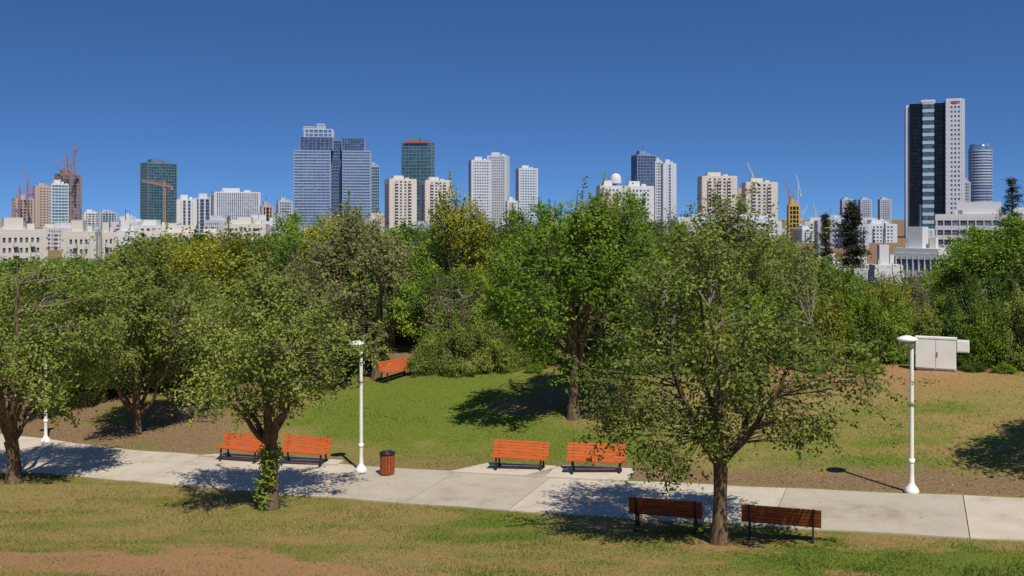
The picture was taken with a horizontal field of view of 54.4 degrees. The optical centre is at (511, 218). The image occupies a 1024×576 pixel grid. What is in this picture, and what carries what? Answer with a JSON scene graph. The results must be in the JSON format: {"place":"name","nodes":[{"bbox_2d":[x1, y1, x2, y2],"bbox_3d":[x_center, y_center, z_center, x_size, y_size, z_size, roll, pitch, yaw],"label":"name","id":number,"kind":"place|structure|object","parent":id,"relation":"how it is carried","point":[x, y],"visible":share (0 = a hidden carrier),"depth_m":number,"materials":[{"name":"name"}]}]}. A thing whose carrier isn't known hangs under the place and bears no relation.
{"place":"outdoors","nodes":[
{"label":"outdoors","id":0,"kind":"place"},
{"bbox_2d":[0,220,1023,575],"bbox_3d":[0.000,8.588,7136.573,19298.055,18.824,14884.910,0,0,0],"label":"ground","id":1,"kind":"structure","parent":0,"point":[892,474],"depth_m":32.30,"materials":[{"name":"green plant"}]},
{"bbox_2d":[11,195,33,226],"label":"unfinished tower","id":2,"kind":"structure","parent":1,"relation":"on","point":[29,219],"depth_m":896.19,"materials":[{"name":"beige concrete"}]},
{"bbox_2d":[0,205,47,262],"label":"apartment building","id":3,"kind":"structure","parent":1,"relation":"on","point":[16,238],"depth_m":296.62,"materials":[{"name":"beige concrete"}]},
{"bbox_2d":[32,183,47,227],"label":"residential tower","id":4,"kind":"structure","parent":1,"relation":"on","point":[40,194],"depth_m":943.80,"materials":[{"name":"beige concrete"}]},
{"bbox_2d":[0,292,89,418],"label":"park tree","id":5,"kind":"object","parent":1,"relation":"on","point":[35,381],"visible":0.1,"depth_m":47.65,"materials":[{"name":"green plant"}]},
{"bbox_2d":[45,223,70,249],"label":"building","id":6,"kind":"structure","parent":1,"relation":"on","point":[54,234],"depth_m":576.03,"materials":[{"name":"white concrete"}]},
{"bbox_2d":[48,176,68,223],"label":"office tower","id":7,"kind":"structure","parent":1,"relation":"on","point":[58,202],"depth_m":926.05,"materials":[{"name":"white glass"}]},
{"bbox_2d":[21,256,105,345],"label":"park tree","id":8,"kind":"object","parent":1,"relation":"on","point":[77,270],"visible":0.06,"depth_m":57.78,"materials":[{"name":"green plant"}]},
{"bbox_2d":[54,170,81,222],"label":"unfinished tower","id":9,"kind":"structure","parent":1,"relation":"on","point":[75,193],"depth_m":996.56,"materials":[{"name":"brown concrete"}]},
{"bbox_2d":[0,233,147,484],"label":"park tree","id":10,"kind":"object","parent":1,"relation":"on","point":[13,420],"visible":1,"depth_m":34.99,"materials":[{"name":"green plant"}]},
{"bbox_2d":[62,208,101,261],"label":"apartment building","id":11,"kind":"structure","parent":1,"relation":"on","point":[76,237],"depth_m":296.87,"materials":[{"name":"beige concrete"}]},
{"bbox_2d":[69,286,146,402],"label":"park tree","id":12,"kind":"object","parent":1,"relation":"on","point":[104,394],"visible":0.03,"depth_m":49.87,"materials":[{"name":"green plant"}]},
{"bbox_2d":[101,211,118,261],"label":"apartment building","id":13,"kind":"structure","parent":1,"relation":"on","point":[107,235],"depth_m":318.51,"materials":[{"name":"beige concrete"}]},
{"bbox_2d":[140,159,176,224],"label":"office tower","id":14,"kind":"structure","parent":1,"relation":"on","point":[151,194],"depth_m":1090.79,"materials":[{"name":"teal glass"}]},
{"bbox_2d":[128,352,193,398],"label":"bush","id":15,"kind":"object","parent":1,"relation":"on","point":[165,385],"visible":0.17,"depth_m":50.19,"materials":[{"name":"green plant"}]},
{"bbox_2d":[84,229,238,434],"bbox_3d":[-15.667,5.056,43.780,7.232,9.217,6.485,0,0,-36],"label":"park tree","id":16,"kind":"object","parent":1,"relation":"on","point":[142,331],"visible":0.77,"depth_m":42.77,"materials":[{"name":"green plant"}]},
{"bbox_2d":[117,222,215,347],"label":"park tree","id":17,"kind":"object","parent":1,"relation":"on","point":[167,240],"visible":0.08,"depth_m":61.28,"materials":[{"name":"green plant"}]},
{"bbox_2d":[175,195,196,227],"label":"office tower","id":18,"kind":"structure","parent":1,"relation":"on","point":[185,210],"depth_m":894.60,"materials":[{"name":"white concrete"}]},
{"bbox_2d":[144,225,227,243],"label":"apartment building","id":19,"kind":"structure","parent":1,"relation":"on","point":[178,229],"depth_m":494.38,"materials":[{"name":"beige concrete"}]},
{"bbox_2d":[152,275,241,388],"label":"park tree","id":20,"kind":"object","parent":1,"relation":"on","point":[188,351],"visible":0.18,"depth_m":49.05,"materials":[{"name":"green plant"}]},
{"bbox_2d":[194,193,210,231],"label":"office tower","id":21,"kind":"structure","parent":1,"relation":"on","point":[203,206],"depth_m":942.80,"materials":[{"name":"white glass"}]},
{"bbox_2d":[142,216,282,333],"bbox_3d":[-17.143,4.106,57.953,7.677,8.696,6.724,0,0,22],"label":"park tree","id":22,"kind":"object","parent":1,"relation":"on","point":[217,262],"visible":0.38,"depth_m":57.21,"materials":[{"name":"green plant"}]},
{"bbox_2d":[198,453,260,460],"bbox_3d":[-10.367,9.196,37.840,3.600,0.519,0.530,0,0,24],"label":"bench pad","id":23,"kind":"object","parent":1,"relation":"on","point":[240,457],"visible":0.23,"depth_m":37.85,"materials":[{"name":"concrete"}]},
{"bbox_2d":[215,431,264,462],"bbox_3d":[-10.150,8.567,37.341,1.950,0.934,0.661,0,0,23],"label":"park bench","id":24,"kind":"object","parent":23,"relation":"on","point":[227,446],"visible":0.73,"depth_m":37.44,"materials":[{"name":"red paint"}]},
{"bbox_2d":[211,184,260,219],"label":"office tower","id":25,"kind":"structure","parent":1,"relation":"on","point":[233,203],"depth_m":890.52,"materials":[{"name":"white concrete"}]},
{"bbox_2d":[229,217,269,239],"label":"building","id":26,"kind":"structure","parent":1,"relation":"on","point":[245,222],"depth_m":493.58,"materials":[{"name":"beige concrete"}]},
{"bbox_2d":[233,225,315,327],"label":"park tree","id":27,"kind":"object","parent":1,"relation":"on","point":[284,254],"visible":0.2,"depth_m":59.45,"materials":[{"name":"green plant"}]},
{"bbox_2d":[160,251,392,511],"bbox_3d":[-7.466,5.033,30.123,7.254,8.192,5.162,0,0,11],"label":"park tree","id":28,"kind":"object","parent":1,"relation":"on","point":[270,367],"visible":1,"depth_m":29.71,"materials":[{"name":"green plant"}]},
{"bbox_2d":[260,205,318,269],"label":"tree","id":29,"kind":"object","parent":1,"relation":"on","point":[288,227],"visible":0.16,"depth_m":74.82,"materials":[{"name":"green plant"}]},
{"bbox_2d":[255,456,343,465],"bbox_3d":[-7.816,9.069,36.741,3.600,0.522,0.628,0,0,24],"label":"bench pad","id":30,"kind":"object","parent":1,"relation":"on","point":[315,461],"visible":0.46,"depth_m":36.43,"materials":[{"name":"concrete"}]},
{"bbox_2d":[280,434,331,466],"bbox_3d":[-7.577,8.438,36.291,1.950,0.934,0.661,0,0,17],"label":"park bench","id":31,"kind":"object","parent":30,"relation":"on","point":[326,443],"visible":0.91,"depth_m":36.37,"materials":[{"name":"red paint"}]},
{"bbox_2d":[275,230,351,350],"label":"park tree","id":32,"kind":"object","parent":1,"relation":"on","point":[293,269],"visible":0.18,"depth_m":55.02,"materials":[{"name":"green plant"}]},
{"bbox_2d":[294,124,370,226],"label":"office tower","id":33,"kind":"structure","parent":1,"relation":"on","point":[330,171],"depth_m":984.06,"materials":[{"name":"blue glass"}]},
{"bbox_2d":[300,340,370,379],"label":"bush","id":34,"kind":"object","parent":1,"relation":"on","point":[348,362],"visible":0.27,"depth_m":49.65,"materials":[{"name":"green plant"}]},
{"bbox_2d":[297,189,378,304],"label":"park tree","id":35,"kind":"object","parent":1,"relation":"on","point":[325,235],"visible":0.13,"depth_m":67.90,"materials":[{"name":"green plant"}]},
{"bbox_2d":[294,205,422,379],"bbox_3d":[-7.590,3.720,48.610,6.410,8.830,7.606,0,0,0],"label":"park tree","id":36,"kind":"object","parent":1,"relation":"on","point":[378,266],"visible":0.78,"depth_m":47.83,"materials":[{"name":"green plant"}]},
{"bbox_2d":[371,162,379,212],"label":"office tower","id":37,"kind":"structure","parent":1,"relation":"on","point":[375,186],"depth_m":1096.83,"materials":[{"name":"teal glass"}]},
{"bbox_2d":[345,220,443,350],"bbox_3d":[-7.179,4.010,57.980,6.221,7.830,6.314,0,0,9],"label":"park tree","id":38,"kind":"object","parent":1,"relation":"on","point":[389,317],"visible":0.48,"depth_m":57.49,"materials":[{"name":"green plant"}]},
{"bbox_2d":[385,172,416,235],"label":"residential tower","id":39,"kind":"structure","parent":1,"relation":"on","point":[400,196],"depth_m":693.51,"materials":[{"name":"beige concrete"}]},
{"bbox_2d":[401,133,434,223],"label":"office tower","id":40,"kind":"structure","parent":1,"relation":"on","point":[417,158],"depth_m":1286.24,"materials":[{"name":"teal glass"}]},
{"bbox_2d":[400,326,452,376],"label":"bush","id":41,"kind":"object","parent":1,"relation":"on","point":[417,360],"visible":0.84,"depth_m":48.72,"materials":[{"name":"green plant"}]},
{"bbox_2d":[421,173,450,224],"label":"residential tower","id":42,"kind":"structure","parent":1,"relation":"on","point":[430,187],"depth_m":713.07,"materials":[{"name":"beige concrete"}]},
{"bbox_2d":[401,222,474,304],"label":"park tree","id":43,"kind":"object","parent":1,"relation":"on","point":[419,238],"visible":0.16,"depth_m":65.47,"materials":[{"name":"green plant"}]},
{"bbox_2d":[407,290,469,360],"bbox_3d":[-3.478,6.121,50.629,3.636,4.968,3.185,0,0,36],"label":"bush","id":44,"kind":"object","parent":1,"relation":"on","point":[436,313],"visible":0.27,"depth_m":50.45,"materials":[{"name":"green plant"}]},
{"bbox_2d":[398,264,490,340],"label":"park tree","id":45,"kind":"object","parent":1,"relation":"on","point":[417,304],"visible":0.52,"depth_m":55.76,"materials":[{"name":"green plant"}]},
{"bbox_2d":[410,276,482,343],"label":"leafy tree","id":46,"kind":"object","parent":1,"relation":"on","point":[449,310],"visible":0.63,"depth_m":50.27,"materials":[{"name":"green plant"}]},
{"bbox_2d":[434,316,482,378],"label":"bush","id":47,"kind":"object","parent":1,"relation":"on","point":[459,337],"visible":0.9,"depth_m":48.64,"materials":[{"name":"green plant"}]},
{"bbox_2d":[415,170,503,314],"bbox_3d":[-3.253,2.395,61.919,4.918,10.828,5.615,0,0,-31],"label":"park tree","id":48,"kind":"object","parent":1,"relation":"on","point":[450,230],"visible":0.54,"depth_m":61.13,"materials":[{"name":"green plant"}]},
{"bbox_2d":[468,157,491,223],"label":"office tower","id":49,"kind":"structure","parent":1,"relation":"on","point":[479,176],"depth_m":1092.98,"materials":[{"name":"white concrete"}]},
{"bbox_2d":[465,311,518,373],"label":"bush","id":50,"kind":"object","parent":1,"relation":"on","point":[484,359],"visible":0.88,"depth_m":48.61,"materials":[{"name":"green plant"}]},
{"bbox_2d":[461,258,529,341],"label":"park tree","id":51,"kind":"object","parent":1,"relation":"on","point":[481,279],"visible":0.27,"depth_m":51.79,"materials":[{"name":"green plant"}]},
{"bbox_2d":[487,152,509,224],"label":"office tower","id":52,"kind":"structure","parent":1,"relation":"on","point":[500,179],"depth_m":1141.63,"materials":[{"name":"white concrete"}]},
{"bbox_2d":[449,462,556,477],"bbox_3d":[-0.264,8.691,33.933,3.500,0.534,1.384,0,0,22],"label":"bench pad","id":53,"kind":"object","parent":1,"relation":"on","point":[512,469],"visible":0.61,"depth_m":33.77,"materials":[{"name":"concrete"}]},
{"bbox_2d":[490,439,549,470],"bbox_3d":[0.264,8.046,33.841,1.950,0.934,0.661,0,0,15],"label":"park bench","id":54,"kind":"object","parent":53,"relation":"on","point":[523,451],"visible":1,"depth_m":33.93,"materials":[{"name":"red paint"}]},
{"bbox_2d":[0,214,1023,309],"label":"distant trees","id":55,"kind":"object","parent":1,"relation":"on","point":[10,264],"visible":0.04,"depth_m":98.64,"materials":[{"name":"green plant"}]},
{"bbox_2d":[0,337,1023,575],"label":"fallen leaves","id":56,"kind":"object","parent":1,"relation":"on","point":[526,460],"visible":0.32,"depth_m":30.97,"materials":[{"name":"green plant"}]},
{"bbox_2d":[479,201,551,308],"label":"park tree","id":57,"kind":"object","parent":1,"relation":"on","point":[515,214],"visible":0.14,"depth_m":65.38,"materials":[{"name":"green plant"}]},
{"bbox_2d":[516,165,537,224],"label":"residential tower","id":58,"kind":"structure","parent":1,"relation":"on","point":[526,184],"depth_m":1092.79,"materials":[{"name":"white concrete"}]},
{"bbox_2d":[508,284,563,356],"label":"tree","id":59,"kind":"object","parent":1,"relation":"on","point":[538,325],"visible":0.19,"depth_m":49.29,"materials":[{"name":"green plant"}]},
{"bbox_2d":[495,195,585,321],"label":"park tree","id":60,"kind":"object","parent":1,"relation":"on","point":[543,212],"visible":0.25,"depth_m":59.27,"materials":[{"name":"green plant"}]},
{"bbox_2d":[475,176,675,420],"bbox_3d":[2.560,3.294,40.221,8.056,10.045,8.244,0,0,0],"label":"park tree","id":61,"kind":"object","parent":1,"relation":"on","point":[589,261],"visible":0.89,"depth_m":38.95,"materials":[{"name":"green plant"}]},
{"bbox_2d":[524,465,635,481],"bbox_3d":[2.295,8.562,32.976,3.500,0.536,1.505,0,0,21],"label":"bench pad","id":62,"kind":"object","parent":1,"relation":"on","point":[594,473],"visible":0.61,"depth_m":32.73,"materials":[{"name":"concrete"}]},
{"bbox_2d":[566,442,625,473],"bbox_3d":[2.783,7.920,32.891,1.950,0.934,0.661,0,0,9],"label":"park bench","id":63,"kind":"object","parent":62,"relation":"on","point":[576,449],"visible":0.87,"depth_m":33.03,"materials":[{"name":"red paint"}]},
{"bbox_2d":[584,182,661,317],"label":"park tree","id":64,"kind":"object","parent":1,"relation":"on","point":[637,202],"visible":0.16,"depth_m":57.60,"materials":[{"name":"green plant"}]},
{"bbox_2d":[623,176,653,227],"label":"residential tower","id":65,"kind":"structure","parent":1,"relation":"on","point":[636,187],"depth_m":613.76,"materials":[{"name":"white concrete"}]},
{"bbox_2d":[631,151,655,185],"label":"office tower","id":66,"kind":"structure","parent":1,"relation":"on","point":[642,166],"depth_m":1292.10,"materials":[{"name":"blue glass"}]},
{"bbox_2d":[605,249,698,325],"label":"park tree","id":67,"kind":"object","parent":1,"relation":"on","point":[659,254],"visible":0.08,"depth_m":53.79,"materials":[{"name":"green plant"}]},
{"bbox_2d":[654,158,662,224],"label":"residential tower","id":68,"kind":"structure","parent":1,"relation":"on","point":[658,162],"depth_m":1196.90,"materials":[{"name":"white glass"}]},
{"bbox_2d":[628,496,703,533],"bbox_3d":[4.122,7.879,26.609,1.950,0.934,0.661,0,0,16],"label":"park bench","id":69,"kind":"object","parent":1,"relation":"on","point":[664,507],"visible":0.96,"depth_m":26.42,"materials":[{"name":"brown wood"}]},
{"bbox_2d":[661,159,675,231],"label":"residential tower","id":70,"kind":"structure","parent":1,"relation":"on","point":[668,185],"depth_m":1144.50,"materials":[{"name":"white concrete"}]},
{"bbox_2d":[652,216,735,315],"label":"park tree","id":71,"kind":"object","parent":1,"relation":"on","point":[674,234],"visible":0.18,"depth_m":61.29,"materials":[{"name":"green plant"}]},
{"bbox_2d":[677,300,745,366],"bbox_3d":[9.080,5.537,46.528,3.151,4.044,3.046,0,0,-19],"label":"bush","id":72,"kind":"object","parent":1,"relation":"on","point":[695,336],"visible":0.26,"depth_m":46.23,"materials":[{"name":"green plant"}]},
{"bbox_2d":[697,168,736,219],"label":"residential tower","id":73,"kind":"structure","parent":1,"relation":"on","point":[705,182],"depth_m":740.70,"materials":[{"name":"beige concrete"}]},
{"bbox_2d":[703,281,781,339],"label":"park tree","id":74,"kind":"object","parent":1,"relation":"on","point":[745,293],"visible":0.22,"depth_m":51.73,"materials":[{"name":"green plant"}]},
{"bbox_2d":[548,180,938,545],"bbox_3d":[5.269,3.711,24.965,8.732,9.412,6.348,0,0,0],"label":"park tree","id":75,"kind":"object","parent":1,"relation":"on","point":[718,453],"visible":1,"depth_m":24.27,"materials":[{"name":"green plant"}]},
{"bbox_2d":[722,277,781,363],"bbox_3d":[11.438,5.291,46.741,3.250,5.283,3.711,0,0,24],"label":"bush","id":76,"kind":"object","parent":1,"relation":"on","point":[758,319],"visible":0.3,"depth_m":46.22,"materials":[{"name":"green plant"}]},
{"bbox_2d":[742,178,777,220],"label":"residential tower","id":77,"kind":"structure","parent":1,"relation":"on","point":[767,194],"depth_m":731.83,"materials":[{"name":"beige concrete"}]},
{"bbox_2d":[721,225,804,312],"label":"park tree","id":78,"kind":"object","parent":1,"relation":"on","point":[744,279],"visible":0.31,"depth_m":57.42,"materials":[{"name":"green plant"}]},
{"bbox_2d":[741,504,820,543],"bbox_3d":[6.856,7.723,25.359,1.950,0.934,0.661,0,0,16],"label":"park bench","id":79,"kind":"object","parent":1,"relation":"on","point":[781,516],"visible":0.99,"depth_m":25.16,"materials":[{"name":"brown wood"}]},
{"bbox_2d":[761,279,831,364],"bbox_3d":[13.212,5.204,45.693,3.647,5.193,3.195,0,0,13],"label":"bush","id":80,"kind":"object","parent":1,"relation":"on","point":[792,305],"visible":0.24,"depth_m":45.35,"materials":[{"name":"green plant"}]},
{"bbox_2d":[771,238,855,360],"bbox_3d":[14.157,4.756,47.104,3.693,7.674,4.038,0,0,40],"label":"bush","id":81,"kind":"object","parent":1,"relation":"on","point":[828,283],"visible":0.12,"depth_m":47.05,"materials":[{"name":"green plant"}]},
{"bbox_2d":[816,212,835,264],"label":"conifer tree","id":82,"kind":"object","parent":1,"relation":"on","point":[825,243],"visible":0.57,"depth_m":159.68,"materials":[{"name":"green plant"}]},
{"bbox_2d":[806,284,858,363],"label":"bush","id":83,"kind":"object","parent":1,"relation":"on","point":[837,310],"visible":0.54,"depth_m":44.96,"materials":[{"name":"green plant"}]},
{"bbox_2d":[815,247,875,361],"bbox_3d":[15.425,4.644,46.145,3.216,6.652,3.671,0,0,20],"label":"bush","id":84,"kind":"object","parent":1,"relation":"on","point":[848,286],"visible":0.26,"depth_m":45.77,"materials":[{"name":"green plant"}]},
{"bbox_2d":[832,198,871,281],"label":"conifer tree","id":85,"kind":"object","parent":1,"relation":"on","point":[851,242],"visible":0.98,"depth_m":109.60,"materials":[{"name":"green plant"}]},
{"bbox_2d":[836,280,905,364],"bbox_3d":[16.392,5.141,44.783,2.806,4.838,3.204,0,0,39],"label":"bush","id":86,"kind":"object","parent":1,"relation":"on","point":[878,323],"visible":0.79,"depth_m":44.30,"materials":[{"name":"green plant"}]},
{"bbox_2d":[867,215,896,242],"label":"building","id":87,"kind":"structure","parent":1,"relation":"on","point":[876,229],"depth_m":748.54,"materials":[{"name":"white concrete"}]},
{"bbox_2d":[868,223,903,284],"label":"office building","id":88,"kind":"structure","parent":1,"relation":"on","point":[885,260],"depth_m":159.33,"materials":[{"name":"white concrete"}]},
{"bbox_2d":[855,267,931,359],"bbox_3d":[17.512,4.739,45.971,3.308,5.043,3.422,0,0,27],"label":"bush","id":89,"kind":"object","parent":1,"relation":"on","point":[893,294],"visible":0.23,"depth_m":45.72,"materials":[{"name":"green plant"}]},
{"bbox_2d":[873,290,926,364],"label":"bush","id":90,"kind":"object","parent":1,"relation":"on","point":[903,313],"visible":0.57,"depth_m":44.27,"materials":[{"name":"green plant"}]},
{"bbox_2d":[864,258,942,318],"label":"tree","id":91,"kind":"object","parent":1,"relation":"on","point":[917,284],"visible":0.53,"depth_m":51.71,"materials":[{"name":"green plant"}]},
{"bbox_2d":[896,335,918,493],"bbox_3d":[11.576,5.711,29.100,0.640,4.610,0.600,0,0,0],"label":"street lamp","id":92,"kind":"object","parent":1,"relation":"on","point":[911,487],"visible":0.99,"depth_m":29.05,"materials":[{"name":"white metal"}]},
{"bbox_2d":[893,205,949,283],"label":"office building","id":93,"kind":"structure","parent":1,"relation":"on","point":[916,252],"depth_m":169.14,"materials":[{"name":"white concrete"}]},
{"bbox_2d":[901,297,947,364],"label":"bush","id":94,"kind":"object","parent":1,"relation":"on","point":[928,318],"visible":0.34,"depth_m":44.16,"materials":[{"name":"green plant"}]},
{"bbox_2d":[904,98,964,237],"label":"office tower","id":95,"kind":"structure","parent":1,"relation":"on","point":[934,158],"depth_m":934.59,"materials":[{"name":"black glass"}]},
{"bbox_2d":[915,335,969,371],"bbox_3d":[18.270,5.746,42.285,2.121,1.429,0.480,0,0,26],"label":"electrical cabinet","id":96,"kind":"object","parent":1,"relation":"on","point":[935,353],"visible":0.97,"depth_m":42.16,"materials":[{"name":"white metal"}]},
{"bbox_2d":[937,293,991,358],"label":"bush","id":97,"kind":"object","parent":1,"relation":"on","point":[959,325],"visible":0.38,"depth_m":43.27,"materials":[{"name":"green plant"}]},
{"bbox_2d":[919,221,1014,309],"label":"park tree","id":98,"kind":"object","parent":1,"relation":"on","point":[944,279],"visible":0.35,"depth_m":57.33,"materials":[{"name":"green plant"}]},
{"bbox_2d":[935,190,1023,247],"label":"apartment building","id":99,"kind":"structure","parent":1,"relation":"on","point":[976,214],"depth_m":419.90,"materials":[{"name":"white concrete"}]},
{"bbox_2d":[939,249,1023,361],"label":"bush","id":100,"kind":"object","parent":1,"relation":"on","point":[995,294],"visible":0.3,"depth_m":44.01,"materials":[{"name":"green plant"}]},
{"bbox_2d":[954,209,1023,306],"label":"park tree","id":101,"kind":"object","parent":1,"relation":"on","point":[1015,229],"visible":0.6,"depth_m":55.35,"materials":[{"name":"green plant"}]},
{"bbox_2d":[955,286,1023,367],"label":"bush","id":102,"kind":"object","parent":1,"relation":"on","point":[986,332],"visible":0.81,"depth_m":42.29,"materials":[{"name":"green plant"}]},
{"bbox_2d":[991,278,1023,371],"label":"bush","id":103,"kind":"object","parent":1,"relation":"on","point":[1017,307],"visible":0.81,"depth_m":41.96,"materials":[{"name":"green plant"}]},
{"bbox_2d":[996,177,1023,237],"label":"conifer tree","id":104,"kind":"object","parent":1,"relation":"on","point":[1012,189],"visible":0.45,"depth_m":149.75,"materials":[{"name":"green plant"}]},
{"bbox_2d":[1000,237,1023,308],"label":"park tree","id":105,"kind":"object","parent":1,"relation":"on","point":[1018,263],"visible":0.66,"depth_m":50.71,"materials":[{"name":"green plant"}]},
{"bbox_2d":[0,434,1023,540],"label":"concrete path","id":106,"kind":"structure","parent":0,"point":[988,517],"depth_m":30.88,"materials":[{"name":"grey concrete"}]},
{"bbox_2d":[350,340,366,471],"bbox_3d":[-5.392,6.559,34.850,0.640,4.610,0.600,0,0,0],"label":"street lamp","id":107,"kind":"object","parent":106,"relation":"on","point":[361,467],"visible":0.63,"depth_m":34.79,"materials":[{"name":"white metal"}]},
{"bbox_2d":[0,0,1023,219],"label":"sky","id":108,"kind":"structure","parent":0,"point":[225,92],"materials":[{"name":"blue"}]},
{"bbox_2d":[968,143,992,201],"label":"round tower","id":109,"kind":"structure","parent":0,"point":[980,167],"depth_m":1238.79,"materials":[{"name":"blue glass"}]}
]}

